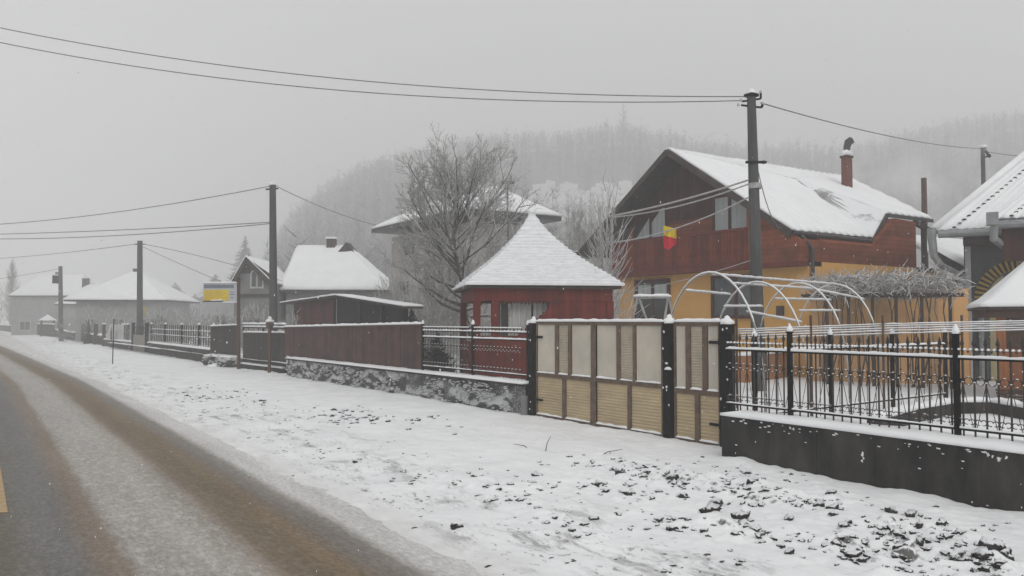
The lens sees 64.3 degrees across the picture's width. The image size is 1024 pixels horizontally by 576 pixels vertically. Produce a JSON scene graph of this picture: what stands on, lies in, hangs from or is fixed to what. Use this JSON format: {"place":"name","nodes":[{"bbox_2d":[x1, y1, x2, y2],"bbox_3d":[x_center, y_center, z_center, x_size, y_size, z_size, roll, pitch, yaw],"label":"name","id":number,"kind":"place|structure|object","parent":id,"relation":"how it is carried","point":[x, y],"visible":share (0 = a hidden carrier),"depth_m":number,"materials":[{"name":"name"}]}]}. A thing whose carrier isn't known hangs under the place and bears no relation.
{"place":"outdoors","nodes":[
{"label":"outdoors","id":0,"kind":"place"},
{"bbox_2d":[54,277,98,330],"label":"house","id":1,"kind":"structure","parent":0,"point":[68,310],"depth_m":91.97,"materials":[{"name":"grey wood"}]},
{"bbox_2d":[0,328,209,343],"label":"field snow","id":2,"kind":"structure","parent":0,"point":[82,342],"depth_m":65.39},
{"bbox_2d":[0,324,10,331],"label":"garden wall","id":3,"kind":"structure","parent":2,"relation":"on","point":[5,327],"depth_m":133.36,"materials":[{"name":"concrete"}]},
{"bbox_2d":[0,284,14,324],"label":"frosted bush","id":4,"kind":"object","parent":2,"relation":"on","point":[1,309],"visible":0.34,"depth_m":190.38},
{"bbox_2d":[0,258,19,324],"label":"poplar","id":5,"kind":"object","parent":2,"relation":"on","point":[11,279],"visible":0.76,"depth_m":164.78,"materials":[{"name":"grey plant"}]},
{"bbox_2d":[37,323,54,336],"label":"garden wall","id":6,"kind":"structure","parent":2,"relation":"on","point":[48,329],"depth_m":92.48,"materials":[{"name":"concrete"}]},
{"bbox_2d":[39,315,55,335],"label":"well house","id":7,"kind":"structure","parent":2,"relation":"on","point":[47,317],"depth_m":91.51,"materials":[{"name":"brown wood"}]},
{"bbox_2d":[8,271,95,334],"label":"house","id":8,"kind":"structure","parent":2,"relation":"on","point":[35,299],"depth_m":99.99,"materials":[{"name":"paint"}]},
{"bbox_2d":[19,321,30,329],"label":"window","id":9,"kind":"structure","parent":8,"relation":"in","point":[23,325],"depth_m":99.83,"materials":[{"name":"grey glass"}]},
{"bbox_2d":[52,266,63,340],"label":"power pole","id":10,"kind":"object","parent":2,"relation":"on","point":[58,279],"visible":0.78,"depth_m":71.89,"materials":[{"name":"grey concrete"}]},
{"bbox_2d":[55,328,68,338],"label":"garden wall","id":11,"kind":"structure","parent":2,"relation":"on","point":[57,335],"depth_m":79.68,"materials":[{"name":"concrete"}]},
{"bbox_2d":[81,324,84,341],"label":"fence pillar","id":12,"kind":"structure","parent":2,"relation":"on","point":[82,333],"depth_m":66.69,"materials":[{"name":"grey concrete"}]},
{"bbox_2d":[68,331,101,344],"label":"garden wall","id":13,"kind":"structure","parent":2,"relation":"on","point":[99,340],"depth_m":63.43,"materials":[{"name":"concrete"}]},
{"bbox_2d":[83,319,91,343],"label":"thuja","id":14,"kind":"object","parent":2,"relation":"on","point":[88,335],"visible":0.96,"depth_m":63.77,"materials":[{"name":"green plant"}]},
{"bbox_2d":[48,302,144,342],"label":"frosted hedge","id":15,"kind":"object","parent":2,"relation":"on","point":[92,320],"visible":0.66,"depth_m":65.44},
{"bbox_2d":[63,267,199,341],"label":"house","id":16,"kind":"structure","parent":2,"relation":"on","point":[121,291],"depth_m":68.07,"materials":[{"name":"grey concrete"}]},
{"bbox_2d":[189,274,222,327],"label":"conifer tree","id":17,"kind":"object","parent":2,"relation":"on","point":[208,306],"visible":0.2,"depth_m":180.45,"materials":[{"name":"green plant"}]},
{"bbox_2d":[197,302,227,326],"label":"conifer tree","id":18,"kind":"object","parent":2,"relation":"on","point":[214,310],"visible":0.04,"depth_m":175.46,"materials":[{"name":"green plant"}]},
{"bbox_2d":[211,236,253,323],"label":"conifer tree","id":19,"kind":"object","parent":2,"relation":"on","point":[229,311],"visible":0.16,"depth_m":164.37,"materials":[{"name":"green plant"}]},
{"bbox_2d":[0,344,487,575],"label":"road","id":20,"kind":"structure","parent":0,"point":[209,488],"depth_m":8.34,"materials":[{"name":"asphalt"}]},
{"bbox_2d":[0,468,7,512],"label":"lane marking","id":21,"kind":"object","parent":20,"relation":"on","point":[3,506],"visible":1,"depth_m":8.63,"materials":[{"name":"paint"}]},
{"bbox_2d":[0,331,1023,575],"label":"snow verge","id":22,"kind":"structure","parent":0,"point":[498,537],"depth_m":9.10,"materials":[{"name":"snow"}]},
{"bbox_2d":[93,324,97,344],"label":"fence pillar","id":23,"kind":"structure","parent":22,"relation":"on","point":[95,334],"depth_m":61.20,"materials":[{"name":"grey concrete"}]},
{"bbox_2d":[102,323,105,345],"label":"fence pillar","id":24,"kind":"structure","parent":22,"relation":"on","point":[103,330],"depth_m":57.83,"materials":[{"name":"grey concrete"}]},
{"bbox_2d":[104,338,130,349],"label":"wall","id":25,"kind":"structure","parent":22,"relation":"on","point":[120,346],"depth_m":53.76,"materials":[{"name":"concrete"}]},
{"bbox_2d":[105,324,123,339],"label":"white panel","id":26,"kind":"object","parent":25,"relation":"on","point":[118,331],"visible":0.99,"depth_m":54.37,"materials":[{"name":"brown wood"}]},
{"bbox_2d":[135,241,143,334],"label":"power pole","id":27,"kind":"object","parent":22,"relation":"on","point":[139,244],"visible":0.78,"depth_m":48.93,"materials":[{"name":"grey concrete"}]},
{"bbox_2d":[0,244,134,258],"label":"power cable","id":28,"kind":"object","parent":27,"relation":"attached to","point":[73,251],"visible":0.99,"depth_m":58.31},
{"bbox_2d":[147,341,210,361],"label":"wall","id":29,"kind":"structure","parent":22,"relation":"on","point":[194,356],"depth_m":39.47,"materials":[{"name":"concrete"}]},
{"bbox_2d":[150,322,214,346],"bbox_3d":[-16.607,2.259,40.587,0.150,1.112,13.434,2,-3,-35],"label":"picket fence","id":30,"kind":"object","parent":29,"relation":"on","point":[164,334],"visible":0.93,"depth_m":39.98,"materials":[{"name":"metal"}]},
{"bbox_2d":[203,277,240,368],"bbox_3d":[-11.027,1.407,30.969,1.483,3.622,0.152,0,-2,0],"label":"sign board","id":31,"kind":"object","parent":22,"relation":"on","point":[226,292],"visible":0.99,"depth_m":31.00,"materials":[{"name":"yellow metal"}]},
{"bbox_2d":[202,353,242,366],"bbox_3d":[-11.771,2.977,32.739,0.827,0.621,3.034,2,-3,-41],"label":"stone base","id":32,"kind":"object","parent":22,"relation":"on","point":[214,360],"visible":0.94,"depth_m":32.36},
{"bbox_2d":[210,324,236,354],"bbox_3d":[-11.654,2.053,32.895,0.102,1.240,2.779,2,-3,-41],"label":"board fence","id":33,"kind":"object","parent":32,"relation":"on","point":[221,334],"visible":0.95,"depth_m":32.84,"materials":[{"name":"brown metal"}]},
{"bbox_2d":[241,362,287,372],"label":"wall","id":34,"kind":"structure","parent":22,"relation":"on","point":[264,367],"depth_m":29.64,"materials":[{"name":"concrete"}]},
{"bbox_2d":[242,331,285,366],"bbox_3d":[-9.126,2.185,29.892,0.104,1.261,4.077,2,-3,-38],"label":"board fence","id":35,"kind":"object","parent":34,"relation":"on","point":[255,345],"visible":0.89,"depth_m":29.94,"materials":[{"name":"brown metal"}]},
{"bbox_2d":[242,322,286,331],"bbox_3d":[-9.126,1.464,29.920,0.124,0.423,4.142,2,-3,-38],"label":"fence rail","id":36,"kind":"object","parent":35,"relation":"on","point":[262,325],"visible":0.75,"depth_m":30.04,"materials":[{"name":"grey wood"}]},
{"bbox_2d":[265,316,273,372],"bbox_3d":[-8.471,2.027,28.491,0.303,2.086,0.300,1,-3,-33],"label":"fence post","id":37,"kind":"object","parent":22,"relation":"on","point":[269,324],"visible":0.99,"depth_m":28.45,"materials":[{"name":"brown metal"}]},
{"bbox_2d":[266,182,277,330],"bbox_3d":[-8.730,-0.457,29.627,0.527,6.845,0.321,0,-2,-8],"label":"power pole","id":38,"kind":"object","parent":22,"relation":"on","point":[273,303],"visible":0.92,"depth_m":29.57,"materials":[{"name":"grey concrete"}]},
{"bbox_2d":[5,186,268,223],"bbox_3d":[-17.837,-3.359,35.478,21.390,0.315,0.031,-1,-3,32],"label":"power cable","id":39,"kind":"object","parent":38,"relation":"attached to","point":[141,208],"visible":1,"depth_m":33.90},
{"bbox_2d":[12,222,268,233],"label":"power cable","id":40,"kind":"object","parent":38,"relation":"attached to","point":[145,228],"visible":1,"depth_m":33.67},
{"bbox_2d":[16,223,268,238],"bbox_3d":[-17.807,-2.419,35.441,21.414,0.618,0.031,-1,-3,32],"label":"power cable","id":41,"kind":"object","parent":38,"relation":"attached to","point":[145,233],"visible":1,"depth_m":33.69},
{"bbox_2d":[276,186,374,224],"bbox_3d":[-7.490,-3.332,33.706,0.025,0.560,8.254,-1,-2,17],"label":"power cable","id":42,"kind":"object","parent":38,"relation":"attached to","point":[320,206],"visible":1,"depth_m":32.70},
{"bbox_2d":[285,357,528,414],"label":"stone wall","id":43,"kind":"structure","parent":22,"relation":"on","point":[503,394],"depth_m":19.32,"materials":[{"name":"stone"}]},
{"bbox_2d":[283,321,420,369],"bbox_3d":[-4.999,1.560,23.871,0.104,1.177,9.765,2,-3,-35],"label":"board fence","id":44,"kind":"object","parent":43,"relation":"on","point":[395,344],"visible":0.98,"depth_m":22.78,"materials":[{"name":"brown wood"}]},
{"bbox_2d":[421,320,528,380],"bbox_3d":[-0.924,1.306,18.010,0.087,1.224,4.451,2,-3,-35],"label":"iron fence","id":45,"kind":"object","parent":43,"relation":"on","point":[473,338],"visible":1,"depth_m":17.79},
{"bbox_2d":[126,384,836,575],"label":"mud crumbs","id":46,"kind":"object","parent":22,"relation":"on","point":[573,560],"visible":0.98,"depth_m":8.41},
{"bbox_2d":[521,396,527,414],"bbox_3d":[0.239,2.366,15.894,0.136,0.520,0.140,1,-3,-33],"label":"concrete stub","id":47,"kind":"object","parent":22,"relation":"on","point":[524,405],"visible":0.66,"depth_m":15.84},
{"bbox_2d":[528,316,535,415],"bbox_3d":[0.417,1.585,15.883,0.184,2.079,0.163,1,-3,-33],"label":"gate post","id":48,"kind":"object","parent":22,"relation":"on","point":[532,366],"visible":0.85,"depth_m":15.83,"materials":[{"name":"metal"}]},
{"bbox_2d":[182,387,1023,575],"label":"earth clods","id":49,"kind":"object","parent":22,"relation":"on","point":[984,548],"visible":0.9,"depth_m":7.29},
{"bbox_2d":[661,314,674,437],"bbox_3d":[2.467,1.452,12.729,0.244,2.098,0.237,1,-3,-33],"label":"gate post","id":50,"kind":"object","parent":22,"relation":"on","point":[668,369],"visible":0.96,"depth_m":12.71,"materials":[{"name":"metal"}]},
{"bbox_2d":[535,318,663,436],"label":"double gate","id":51,"kind":"structure","parent":50,"relation":"attached to","point":[623,368],"depth_m":14.12,"materials":[{"name":"beige wood"}]},
{"bbox_2d":[717,315,735,446],"bbox_3d":[3.112,1.429,11.796,0.192,2.070,0.210,1,-3,-33],"label":"gate post","id":52,"kind":"object","parent":22,"relation":"on","point":[726,325],"visible":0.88,"depth_m":11.74,"materials":[{"name":"metal"}]},
{"bbox_2d":[674,318,719,445],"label":"wicket gate","id":53,"kind":"structure","parent":52,"relation":"attached to","point":[696,381],"depth_m":12.26,"materials":[{"name":"beige wood"}]},
{"bbox_2d":[720,410,1023,511],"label":"concrete wall","id":54,"kind":"structure","parent":22,"relation":"on","point":[982,471],"depth_m":8.97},
{"bbox_2d":[725,323,1023,440],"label":"iron fence","id":55,"kind":"object","parent":54,"relation":"on","point":[955,343],"visible":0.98,"depth_m":9.30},
{"bbox_2d":[0,0,1023,323],"label":"sky","id":56,"kind":"structure","parent":0,"point":[961,62],"materials":[{"name":"grey"}]},
{"bbox_2d":[5,0,1022,575],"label":"falling snow","id":57,"kind":"structure","parent":0,"point":[525,266],"depth_m":7.06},
{"bbox_2d":[108,341,1023,439],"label":"garden snow","id":58,"kind":"structure","parent":0,"point":[980,391],"depth_m":15.83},
{"bbox_2d":[131,322,148,351],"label":"garden gate","id":59,"kind":"structure","parent":58,"relation":"on","point":[139,339],"depth_m":47.86,"materials":[{"name":"metal"}]},
{"bbox_2d":[120,303,189,345],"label":"frosted bush","id":60,"kind":"object","parent":58,"relation":"on","point":[150,316],"visible":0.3,"depth_m":51.62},
{"bbox_2d":[150,313,168,339],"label":"bare tree","id":61,"kind":"object","parent":58,"relation":"on","point":[159,322],"visible":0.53,"depth_m":50.13,"materials":[{"name":"grey plant"}]},
{"bbox_2d":[146,303,216,345],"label":"frosted bush","id":62,"kind":"object","parent":58,"relation":"on","point":[171,322],"visible":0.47,"depth_m":45.73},
{"bbox_2d":[184,309,253,347],"bbox_3d":[-14.207,2.073,39.954,3.803,2.217,3.589,1,-3,-33],"label":"frosted bush","id":63,"kind":"object","parent":58,"relation":"on","point":[217,319],"visible":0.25,"depth_m":39.68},
{"bbox_2d":[227,300,281,352],"bbox_3d":[-11.991,1.812,37.965,3.220,2.635,2.943,1,-3,-33],"label":"frosted bush","id":64,"kind":"object","parent":58,"relation":"on","point":[248,317],"visible":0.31,"depth_m":37.71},
{"bbox_2d":[278,308,301,356],"bbox_3d":[-8.306,1.758,31.000,1.363,2.030,1.394,0,-2,-1],"label":"frosted bush","id":65,"kind":"object","parent":58,"relation":"on","point":[288,321],"visible":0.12,"depth_m":30.87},
{"bbox_2d":[230,237,391,330],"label":"house","id":66,"kind":"structure","parent":58,"relation":"on","point":[330,267],"depth_m":45.09,"materials":[{"name":"white wood"}]},
{"bbox_2d":[250,270,256,287],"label":"window","id":67,"kind":"structure","parent":66,"relation":"in","point":[253,275],"depth_m":43.38,"materials":[{"name":"white glass"}]},
{"bbox_2d":[256,270,263,287],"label":"window","id":68,"kind":"structure","parent":66,"relation":"in","point":[260,283],"depth_m":43.38,"materials":[{"name":"white glass"}]},
{"bbox_2d":[279,294,423,324],"bbox_3d":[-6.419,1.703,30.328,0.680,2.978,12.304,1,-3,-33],"label":"shed","id":69,"kind":"structure","parent":58,"relation":"on","point":[351,308],"depth_m":29.77,"materials":[{"name":"brown wood"}]},
{"bbox_2d":[368,264,446,343],"bbox_3d":[-4.463,0.860,32.987,3.816,3.983,3.160,1,-3,-33],"label":"frosted bush","id":70,"kind":"object","parent":58,"relation":"on","point":[396,288],"visible":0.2,"depth_m":32.79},
{"bbox_2d":[406,309,431,364],"bbox_3d":[-3.281,1.719,26.113,2.250,2.271,2.281,1,-3,-33],"label":"conifer tree","id":71,"kind":"object","parent":58,"relation":"on","point":[411,317],"visible":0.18,"depth_m":26.08,"materials":[{"name":"green plant"}]},
{"bbox_2d":[407,290,459,362],"bbox_3d":[-2.828,1.395,27.505,3.259,2.634,2.842,1,-3,-33],"label":"frosted bush","id":72,"kind":"object","parent":58,"relation":"on","point":[437,322],"visible":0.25,"depth_m":27.37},
{"bbox_2d":[424,332,457,371],"bbox_3d":[-2.020,1.811,21.461,1.700,1.463,1.777,1,-3,-33],"label":"conifer tree","id":73,"kind":"object","parent":58,"relation":"on","point":[443,357],"visible":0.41,"depth_m":21.31,"materials":[{"name":"green plant"}]},
{"bbox_2d":[405,259,490,360],"bbox_3d":[-2.346,0.890,31.005,4.164,4.410,3.624,1,-3,-33],"label":"frosted bush","id":74,"kind":"object","parent":58,"relation":"on","point":[454,314],"visible":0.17,"depth_m":30.67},
{"bbox_2d":[371,181,561,353],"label":"house","id":75,"kind":"structure","parent":58,"relation":"on","point":[545,215],"depth_m":35.98,"materials":[{"name":"grey wood"}]},
{"bbox_2d":[404,238,413,254],"bbox_3d":[-4.918,-1.986,38.876,0.047,0.756,0.982,1,-3,-33],"label":"window","id":76,"kind":"structure","parent":75,"relation":"in","point":[409,244],"depth_m":38.86,"materials":[{"name":"grey glass"}]},
{"bbox_2d":[385,123,566,340],"bbox_3d":[-1.361,-1.491,27.108,5.733,8.424,5.194,0,-2,-12],"label":"bare tree","id":77,"kind":"object","parent":58,"relation":"on","point":[454,196],"visible":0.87,"depth_m":26.73,"materials":[{"name":"grey plant"}]},
{"bbox_2d":[458,304,509,340],"bbox_3d":[-0.521,1.462,30.016,2.859,2.551,2.758,1,-2,-19],"label":"frosted bush","id":78,"kind":"object","parent":58,"relation":"on","point":[487,322],"visible":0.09,"depth_m":29.98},
{"bbox_2d":[452,208,624,379],"bbox_3d":[0.502,0.302,20.604,3.740,4.674,3.740,0,-2,-9],"label":"gazebo","id":79,"kind":"object","parent":58,"relation":"on","point":[543,278],"visible":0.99,"depth_m":19.11,"materials":[{"name":"brown wood"}]},
{"bbox_2d":[545,201,595,250],"bbox_3d":[2.612,-0.674,39.350,3.003,7.646,1.682,-1,-2,15],"label":"bare tree","id":80,"kind":"object","parent":58,"relation":"on","point":[574,230],"visible":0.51,"depth_m":39.29,"materials":[{"name":"grey plant"}]},
{"bbox_2d":[561,213,601,266],"bbox_3d":[3.586,-0.312,38.573,2.121,6.868,3.053,8,-9,-75],"label":"bare tree","id":81,"kind":"object","parent":58,"relation":"on","point":[573,237],"visible":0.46,"depth_m":38.62,"materials":[{"name":"grey plant"}]},
{"bbox_2d":[571,169,654,318],"bbox_3d":[2.387,-0.283,20.218,2.077,5.270,1.994,1,-3,-33],"label":"bare tree","id":82,"kind":"object","parent":58,"relation":"on","point":[600,247],"visible":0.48,"depth_m":20.13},
{"bbox_2d":[631,294,674,319],"bbox_3d":[2.760,0.470,15.994,0.951,0.721,0.082,0,-2,0],"label":"trestle frame","id":83,"kind":"object","parent":58,"relation":"on","point":[639,296],"visible":0.85,"depth_m":15.98,"materials":[{"name":"metal"}]},
{"bbox_2d":[737,88,766,390],"bbox_3d":[5.083,-0.992,17.252,0.586,6.541,0.304,0,-2,-1],"label":"power pole","id":84,"kind":"object","parent":58,"relation":"on","point":[755,249],"visible":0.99,"depth_m":17.19,"materials":[{"name":"grey concrete"}]},
{"bbox_2d":[0,42,739,102],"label":"power cable","id":85,"kind":"object","parent":84,"relation":"attached to","point":[381,93],"visible":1,"depth_m":18.62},
{"bbox_2d":[0,27,744,96],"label":"power cable","id":86,"kind":"object","parent":84,"relation":"attached to","point":[375,81],"visible":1,"depth_m":18.65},
{"bbox_2d":[608,179,748,216],"bbox_3d":[3.679,-2.007,18.441,3.580,0.537,0.040,-2,-3,40],"label":"power cable","id":87,"kind":"object","parent":84,"relation":"attached to","point":[680,199],"visible":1,"depth_m":18.30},
{"bbox_2d":[614,183,748,217],"bbox_3d":[3.751,-1.960,18.439,3.469,0.454,0.033,-2,-3,42],"label":"power cable","id":88,"kind":"object","parent":84,"relation":"attached to","point":[683,204],"visible":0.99,"depth_m":18.32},
{"bbox_2d":[614,197,748,242],"bbox_3d":[3.726,-1.504,18.170,3.228,0.839,0.029,-2,-3,34],"label":"power cable","id":89,"kind":"object","parent":84,"relation":"attached to","point":[682,225],"visible":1,"depth_m":18.10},
{"bbox_2d":[614,260,749,293],"bbox_3d":[3.531,-0.195,18.371,3.805,0.706,0.016,-2,-3,37],"label":"power cable","id":90,"kind":"object","parent":84,"relation":"attached to","point":[677,281],"visible":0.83,"depth_m":18.30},
{"bbox_2d":[759,175,781,228],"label":"power cable","id":91,"kind":"object","parent":84,"relation":"attached to","point":[766,202],"visible":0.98,"depth_m":17.74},
{"bbox_2d":[761,102,980,148],"bbox_3d":[12.512,-4.900,25.812,0.025,2.601,22.140,-2,-3,41],"label":"power cable","id":92,"kind":"object","parent":84,"relation":"attached to","point":[859,129],"visible":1,"depth_m":21.94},
{"bbox_2d":[572,137,944,376],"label":"house","id":93,"kind":"structure","parent":58,"relation":"on","point":[845,216],"depth_m":24.01,"materials":[{"name":"brown wood"}]},
{"bbox_2d":[633,205,667,240],"bbox_3d":[4.538,-2.104,26.812,0.073,1.096,1.610,1,-3,-33],"label":"window","id":94,"kind":"structure","parent":93,"relation":"in","point":[651,227],"depth_m":26.72,"materials":[{"name":"white glass"}]},
{"bbox_2d":[634,278,670,319],"bbox_3d":[4.439,0.384,25.863,0.073,1.319,1.589,1,-3,-33],"label":"window","id":95,"kind":"structure","parent":93,"relation":"in","point":[656,306],"depth_m":25.81,"materials":[{"name":"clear glass"}]},
{"bbox_2d":[663,225,676,249],"bbox_3d":[3.559,-1.136,18.362,0.294,0.551,0.146,0,-2,0],"label":"flag","id":96,"kind":"object","parent":93,"relation":"attached to","point":[669,239],"visible":0.97,"depth_m":18.38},
{"bbox_2d":[712,194,746,230],"bbox_3d":[6.446,-2.211,23.909,0.073,1.169,1.491,1,-3,-33],"label":"window","id":97,"kind":"structure","parent":93,"relation":"in","point":[735,216],"depth_m":24.07,"materials":[{"name":"white glass"}]},
{"bbox_2d":[711,274,749,318],"bbox_3d":[6.238,0.246,23.127,0.073,1.240,1.548,1,-3,-33],"label":"window","id":98,"kind":"structure","parent":93,"relation":"in","point":[718,283],"depth_m":23.22,"materials":[{"name":"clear glass"}]},
{"bbox_2d":[735,352,786,382],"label":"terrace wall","id":99,"kind":"structure","parent":58,"relation":"on","point":[771,361],"depth_m":20.33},
{"bbox_2d":[671,271,882,411],"bbox_3d":[5.121,1.008,15.589,2.237,2.411,6.456,-2,-3,41],"label":"greenhouse frame","id":100,"kind":"object","parent":58,"relation":"on","point":[773,286],"visible":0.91,"depth_m":15.23,"materials":[{"name":"metal"}]},
{"bbox_2d":[750,328,947,415],"bbox_3d":[5.577,1.284,12.960,5.672,1.332,0.086,2,-3,-37],"label":"iron fence","id":101,"kind":"object","parent":58,"relation":"on","point":[892,363],"visible":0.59,"depth_m":13.01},
{"bbox_2d":[735,315,1023,416],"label":"wire trellis","id":102,"kind":"object","parent":58,"relation":"on","point":[882,324],"visible":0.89,"depth_m":12.99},
{"bbox_2d":[797,259,975,387],"bbox_3d":[8.430,0.849,18.676,4.049,2.971,1.675,-2,-3,36],"label":"vine pergola","id":103,"kind":"object","parent":58,"relation":"on","point":[877,286],"visible":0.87,"depth_m":18.33,"materials":[{"name":"plant"}]},
{"bbox_2d":[809,288,970,384],"bbox_3d":[8.888,1.249,19.316,3.455,2.420,0.091,-1,-2,24],"label":"board screen","id":104,"kind":"object","parent":58,"relation":"on","point":[960,304],"visible":0.29,"depth_m":19.22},
{"bbox_2d":[921,178,928,267],"bbox_3d":[15.745,-0.695,31.051,0.240,7.028,0.240,-2,-3,34],"label":"wooden pole","id":105,"kind":"object","parent":58,"relation":"on","point":[923,195],"visible":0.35,"depth_m":31.08,"materials":[{"name":"brown wood"}]},
{"bbox_2d":[916,235,963,288],"bbox_3d":[14.304,0.482,26.836,2.080,4.944,6.226,-1,-3,30],"label":"lean to","id":106,"kind":"object","parent":58,"relation":"on","point":[951,252],"visible":0.2,"depth_m":25.51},
{"bbox_2d":[867,396,1022,425],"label":"garden border","id":107,"kind":"object","parent":58,"relation":"on","point":[1003,402],"visible":0.65,"depth_m":12.37,"materials":[{"name":"concrete"}]},
{"bbox_2d":[927,151,1023,380],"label":"house","id":108,"kind":"structure","parent":58,"relation":"on","point":[985,220],"depth_m":19.72,"materials":[{"name":"grey wood"}]},
{"bbox_2d":[990,276,1002,380],"bbox_3d":[11.700,0.988,19.680,0.334,2.570,0.016,-1,-3,30],"label":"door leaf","id":109,"kind":"structure","parent":108,"relation":"in","point":[992,333],"depth_m":19.69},
{"bbox_2d":[977,144,990,184],"bbox_3d":[19.833,-1.549,34.100,0.509,8.974,0.402,1,-3,-33],"label":"power pole","id":110,"kind":"object","parent":58,"relation":"on","point":[983,147],"visible":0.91,"depth_m":34.17,"materials":[{"name":"grey concrete"}]},
{"bbox_2d":[965,262,1023,401],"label":"wooden kiosk","id":111,"kind":"object","parent":58,"relation":"on","point":[1003,299],"visible":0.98,"depth_m":14.98,"materials":[{"name":"brown wood"}]},
{"bbox_2d":[286,131,1023,317],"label":"hill","id":112,"kind":"structure","parent":0,"point":[570,182],"depth_m":277.17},
{"bbox_2d":[616,103,630,139],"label":"conifer tree","id":113,"kind":"object","parent":112,"relation":"on","point":[623,119],"visible":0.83,"depth_m":332.86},
{"bbox_2d":[232,106,1023,305],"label":"hillside forest","id":114,"kind":"object","parent":112,"relation":"on","point":[799,159],"visible":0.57,"depth_m":293.36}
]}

